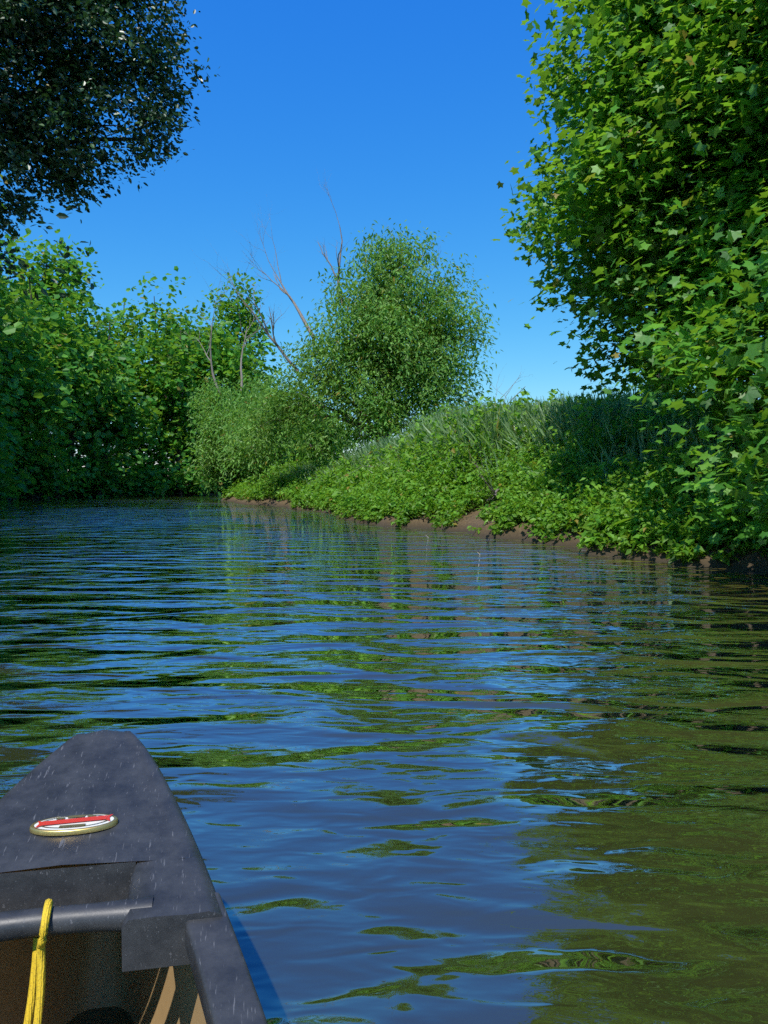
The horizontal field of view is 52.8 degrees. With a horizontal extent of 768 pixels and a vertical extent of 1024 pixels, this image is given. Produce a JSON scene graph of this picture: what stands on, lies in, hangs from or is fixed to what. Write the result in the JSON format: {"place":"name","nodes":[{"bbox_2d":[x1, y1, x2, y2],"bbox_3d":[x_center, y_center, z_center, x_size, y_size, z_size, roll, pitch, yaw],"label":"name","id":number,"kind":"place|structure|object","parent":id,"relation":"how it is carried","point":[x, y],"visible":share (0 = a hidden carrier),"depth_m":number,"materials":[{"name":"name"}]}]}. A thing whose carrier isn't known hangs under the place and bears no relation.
{"place":"outdoors","nodes":[
{"label":"outdoors","id":0,"kind":"place"},
{"bbox_2d":[0,0,763,470],"label":"sky","id":1,"kind":"structure","parent":0,"point":[412,111],"materials":[{"name":"blue"}]},
{"bbox_2d":[0,496,767,1023],"bbox_3d":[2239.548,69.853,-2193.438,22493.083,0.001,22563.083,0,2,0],"label":"river water","id":2,"kind":"structure","parent":0,"point":[424,776],"depth_m":2.84,"materials":[{"name":"blue liquid"}]},
{"bbox_2d":[0,730,267,1023],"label":"canoe","id":3,"kind":"object","parent":2,"relation":"on","point":[110,896],"visible":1,"depth_m":1.11,"materials":[{"name":"grey plastic"}]},
{"bbox_2d":[16,476,767,571],"bbox_3d":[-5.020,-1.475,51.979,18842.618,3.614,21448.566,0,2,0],"label":"ground","id":4,"kind":"structure","parent":0,"point":[755,561],"depth_m":13.83,"materials":[{"name":"brown soil"}]},
{"bbox_2d":[3,325,15,334],"bbox_3d":[-23.547,-8.890,30.291,13.233,16.924,13.565,1,2,17],"label":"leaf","id":5,"kind":"object","parent":4,"relation":"on","point":[8,329],"visible":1,"depth_m":35.16,"materials":[{"name":"green plant"}]},
{"bbox_2d":[0,435,30,466],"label":"bank shrub","id":6,"kind":"object","parent":4,"relation":"on","point":[3,444],"visible":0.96,"depth_m":45.20,"materials":[{"name":"green plant"}]},
{"bbox_2d":[2,440,30,500],"bbox_3d":[-27.815,-3.029,51.110,7.300,7.086,7.112,1,2,32],"label":"bank shrub","id":7,"kind":"object","parent":4,"relation":"on","point":[22,473],"visible":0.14,"depth_m":52.28,"materials":[{"name":"green plant"}]},
{"bbox_2d":[0,405,33,491],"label":"bank shrub","id":8,"kind":"object","parent":4,"relation":"on","point":[19,447],"visible":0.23,"depth_m":55.89,"materials":[{"name":"green plant"}]},
{"bbox_2d":[0,436,35,501],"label":"bank shrub","id":9,"kind":"object","parent":4,"relation":"on","point":[7,484],"visible":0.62,"depth_m":49.76,"materials":[{"name":"green plant"}]},
{"bbox_2d":[0,266,36,450],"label":"forest tree","id":10,"kind":"object","parent":4,"relation":"on","point":[16,381],"visible":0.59,"depth_m":49.78,"materials":[{"name":"green plant"}]},
{"bbox_2d":[0,436,40,502],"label":"bank shrub","id":11,"kind":"object","parent":4,"relation":"on","point":[5,477],"visible":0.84,"depth_m":48.12,"materials":[{"name":"green plant"}]},
{"bbox_2d":[0,170,45,454],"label":"forest tree","id":12,"kind":"object","parent":4,"relation":"on","point":[4,431],"visible":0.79,"depth_m":45.74,"materials":[{"name":"green plant"}]},
{"bbox_2d":[0,270,50,425],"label":"forest tree","id":13,"kind":"object","parent":4,"relation":"on","point":[31,313],"visible":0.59,"depth_m":56.51,"materials":[{"name":"green plant"}]},
{"bbox_2d":[0,174,58,428],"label":"forest tree","id":14,"kind":"object","parent":4,"relation":"on","point":[18,325],"visible":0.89,"depth_m":42.99,"materials":[{"name":"green plant"}]},
{"bbox_2d":[4,413,57,499],"bbox_3d":[-29.752,-4.136,60.316,6.953,7.248,8.024,1,2,27],"label":"bank shrub","id":15,"kind":"object","parent":4,"relation":"on","point":[33,458],"visible":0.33,"depth_m":60.44,"materials":[{"name":"green plant"}]},
{"bbox_2d":[2,305,91,498],"bbox_3d":[-28.862,-8.912,61.502,10.616,16.274,12.832,-1,2,-20],"label":"forest tree","id":16,"kind":"object","parent":4,"relation":"on","point":[49,403],"visible":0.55,"depth_m":60.17,"materials":[{"name":"green plant"}]},
{"bbox_2d":[11,425,90,498],"bbox_3d":[-28.149,-3.297,64.453,7.690,8.203,8.230,0,2,0],"label":"bank shrub","id":17,"kind":"object","parent":4,"relation":"on","point":[54,479],"visible":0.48,"depth_m":64.10,"materials":[{"name":"green plant"}]},
{"bbox_2d":[24,425,81,463],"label":"bank shrub","id":18,"kind":"object","parent":4,"relation":"on","point":[61,445],"visible":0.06,"depth_m":75.80,"materials":[{"name":"green plant"}]},
{"bbox_2d":[2,228,112,429],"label":"forest tree","id":19,"kind":"object","parent":4,"relation":"on","point":[66,277],"visible":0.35,"depth_m":76.82,"materials":[{"name":"green plant"}]},
{"bbox_2d":[19,450,99,497],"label":"bank shrub","id":20,"kind":"object","parent":4,"relation":"on","point":[78,476],"visible":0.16,"depth_m":68.96,"materials":[{"name":"green plant"}]},
{"bbox_2d":[0,233,127,495],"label":"forest tree","id":21,"kind":"object","parent":4,"relation":"on","point":[54,343],"visible":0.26,"depth_m":66.24,"materials":[{"name":"green plant"}]},
{"bbox_2d":[34,253,115,446],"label":"forest tree","id":22,"kind":"object","parent":4,"relation":"on","point":[85,316],"visible":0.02,"depth_m":87.62,"materials":[{"name":"green plant"}]},
{"bbox_2d":[27,299,135,494],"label":"forest tree","id":23,"kind":"object","parent":4,"relation":"on","point":[82,425],"visible":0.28,"depth_m":71.23,"materials":[{"name":"green plant"}]},
{"bbox_2d":[64,319,149,423],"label":"forest tree","id":24,"kind":"object","parent":4,"relation":"on","point":[127,354],"visible":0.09,"depth_m":81.25,"materials":[{"name":"green plant"}]},
{"bbox_2d":[64,430,151,497],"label":"bank shrub","id":25,"kind":"object","parent":4,"relation":"on","point":[98,489],"visible":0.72,"depth_m":72.49,"materials":[{"name":"green plant"}]},
{"bbox_2d":[0,0,219,305],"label":"alder tree","id":26,"kind":"object","parent":4,"relation":"on","point":[38,28],"visible":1,"depth_m":13.71,"materials":[{"name":"green plant"}]},
{"bbox_2d":[65,321,167,489],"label":"forest tree","id":27,"kind":"object","parent":4,"relation":"on","point":[131,416],"visible":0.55,"depth_m":75.30,"materials":[{"name":"green plant"}]},
{"bbox_2d":[90,451,151,496],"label":"bank shrub","id":28,"kind":"object","parent":4,"relation":"on","point":[129,483],"visible":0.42,"depth_m":76.25,"materials":[{"name":"green plant"}]},
{"bbox_2d":[81,297,165,454],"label":"forest tree","id":29,"kind":"object","parent":4,"relation":"on","point":[100,323],"visible":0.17,"depth_m":91.69,"materials":[{"name":"green plant"}]},
{"bbox_2d":[16,465,239,496],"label":"bank herbs","id":30,"kind":"object","parent":4,"relation":"on","point":[70,492],"visible":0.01,"depth_m":82.38,"materials":[{"name":"green plant"}]},
{"bbox_2d":[107,452,180,496],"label":"bank shrub","id":31,"kind":"object","parent":4,"relation":"on","point":[155,477],"visible":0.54,"depth_m":78.94,"materials":[{"name":"green plant"}]},
{"bbox_2d":[122,434,174,469],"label":"bank shrub","id":32,"kind":"object","parent":4,"relation":"on","point":[140,447],"visible":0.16,"depth_m":85.12,"materials":[{"name":"green plant"}]},
{"bbox_2d":[116,316,215,493],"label":"forest tree","id":33,"kind":"object","parent":4,"relation":"on","point":[173,443],"visible":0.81,"depth_m":82.42,"materials":[{"name":"green plant"}]},
{"bbox_2d":[113,266,219,463],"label":"forest tree","id":34,"kind":"object","parent":4,"relation":"on","point":[171,316],"visible":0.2,"depth_m":87.26,"materials":[{"name":"green plant"}]},
{"bbox_2d":[140,300,223,430],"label":"forest tree","id":35,"kind":"object","parent":4,"relation":"on","point":[188,311],"visible":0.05,"depth_m":93.01,"materials":[{"name":"green plant"}]},
{"bbox_2d":[150,452,225,495],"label":"bank shrub","id":36,"kind":"object","parent":4,"relation":"on","point":[185,478],"visible":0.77,"depth_m":82.05,"materials":[{"name":"green plant"}]},
{"bbox_2d":[175,453,229,495],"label":"bank shrub","id":37,"kind":"object","parent":4,"relation":"on","point":[209,470],"visible":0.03,"depth_m":86.84,"materials":[{"name":"green plant"}]},
{"bbox_2d":[169,317,262,467],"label":"forest tree","id":38,"kind":"object","parent":4,"relation":"on","point":[222,361],"visible":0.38,"depth_m":88.64,"materials":[{"name":"green plant"}]},
{"bbox_2d":[168,267,286,494],"bbox_3d":[-11.437,-9.767,59.866,9.467,18.612,9.875,-1,2,-30],"label":"bank willow","id":39,"kind":"object","parent":4,"relation":"on","point":[217,394],"visible":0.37,"depth_m":58.63,"materials":[{"name":"green plant"}]},
{"bbox_2d":[197,267,284,386],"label":"forest tree","id":40,"kind":"object","parent":4,"relation":"on","point":[243,317],"visible":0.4,"depth_m":105.16,"materials":[{"name":"green plant"}]},
{"bbox_2d":[213,322,282,398],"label":"forest tree","id":41,"kind":"object","parent":4,"relation":"on","point":[245,366],"visible":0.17,"depth_m":96.66,"materials":[{"name":"green plant"}]},
{"bbox_2d":[208,369,294,483],"bbox_3d":[-9.178,-5.804,55.324,6.744,8.735,7.530,0,2,0],"label":"bank willow","id":42,"kind":"object","parent":4,"relation":"on","point":[232,418],"visible":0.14,"depth_m":54.23,"materials":[{"name":"green plant"}]},
{"bbox_2d":[220,462,296,497],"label":"bank nettles","id":43,"kind":"object","parent":4,"relation":"on","point":[230,492],"visible":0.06,"depth_m":53.04,"materials":[{"name":"green plant"}]},
{"bbox_2d":[214,379,313,483],"bbox_3d":[-6.748,-4.673,46.664,7.591,6.645,5.460,1,2,37],"label":"bank willow","id":44,"kind":"object","parent":4,"relation":"on","point":[262,463],"visible":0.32,"depth_m":45.93,"materials":[{"name":"green plant"}]},
{"bbox_2d":[234,454,389,505],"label":"bank nettles","id":45,"kind":"object","parent":4,"relation":"on","point":[288,490],"visible":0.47,"depth_m":37.86,"materials":[{"name":"green plant"}]},
{"bbox_2d":[284,368,351,463],"bbox_3d":[-6.094,-6.109,57.852,7.558,9.084,7.709,1,2,28],"label":"bank willow","id":46,"kind":"object","parent":4,"relation":"on","point":[311,442],"visible":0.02,"depth_m":56.23,"materials":[{"name":"green plant"}]},
{"bbox_2d":[278,396,366,462],"bbox_3d":[-3.168,-4.196,43.849,6.174,5.090,4.654,1,2,38],"label":"bank willow","id":47,"kind":"object","parent":4,"relation":"on","point":[324,446],"visible":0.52,"depth_m":43.01,"materials":[{"name":"green plant"}]},
{"bbox_2d":[191,183,535,468],"bbox_3d":[-0.928,-9.643,37.048,15.918,15.800,8.097,1,2,20],"label":"willow tree","id":48,"kind":"object","parent":4,"relation":"on","point":[393,359],"visible":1,"depth_m":36.15,"materials":[{"name":"green plant"}]},
{"bbox_2d":[332,416,499,554],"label":"drift sticks","id":49,"kind":"object","parent":4,"relation":"on","point":[494,491],"visible":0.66,"depth_m":15.74,"materials":[{"name":"brown wood"}]},
{"bbox_2d":[253,382,673,492],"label":"tall bank weeds","id":50,"kind":"object","parent":4,"relation":"on","point":[406,456],"visible":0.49,"depth_m":19.77,"materials":[{"name":"green plant"}]},
{"bbox_2d":[257,398,759,497],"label":"bank grass","id":51,"kind":"structure","parent":4,"relation":"on","point":[643,445],"depth_m":14.57,"materials":[{"name":"green plant"}]},
{"bbox_2d":[298,434,750,545],"bbox_3d":[2.343,-0.938,19.331,4.891,2.485,32.141,-1,2,-19],"label":"bank burdock","id":52,"kind":"object","parent":4,"relation":"on","point":[681,529],"visible":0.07,"depth_m":14.60,"materials":[{"name":"green plant"}]},
{"bbox_2d":[335,383,718,471],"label":"grass","id":53,"kind":"structure","parent":4,"relation":"on","point":[617,405],"depth_m":18.37,"materials":[{"name":"green plant"}]},
{"bbox_2d":[290,492,767,565],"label":"riverbank plants","id":54,"kind":"object","parent":4,"relation":"on","point":[678,546],"visible":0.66,"depth_m":10.62,"materials":[{"name":"green plant"}]},
{"bbox_2d":[337,405,764,544],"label":"bank nettles","id":55,"kind":"object","parent":4,"relation":"on","point":[638,499],"visible":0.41,"depth_m":14.66,"materials":[{"name":"green plant"}]},
{"bbox_2d":[492,0,767,551],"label":"maple tree","id":56,"kind":"object","parent":4,"relation":"on","point":[667,174],"visible":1,"depth_m":10.18,"materials":[{"name":"green plant"}]},
{"bbox_2d":[598,339,707,397],"bbox_3d":[9.645,-4.305,27.094,4.746,5.035,4.572,0,2,0],"label":"meadow tree","id":57,"kind":"object","parent":4,"relation":"on","point":[623,368],"visible":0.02,"depth_m":26.82,"materials":[{"name":"plant"}]}
]}

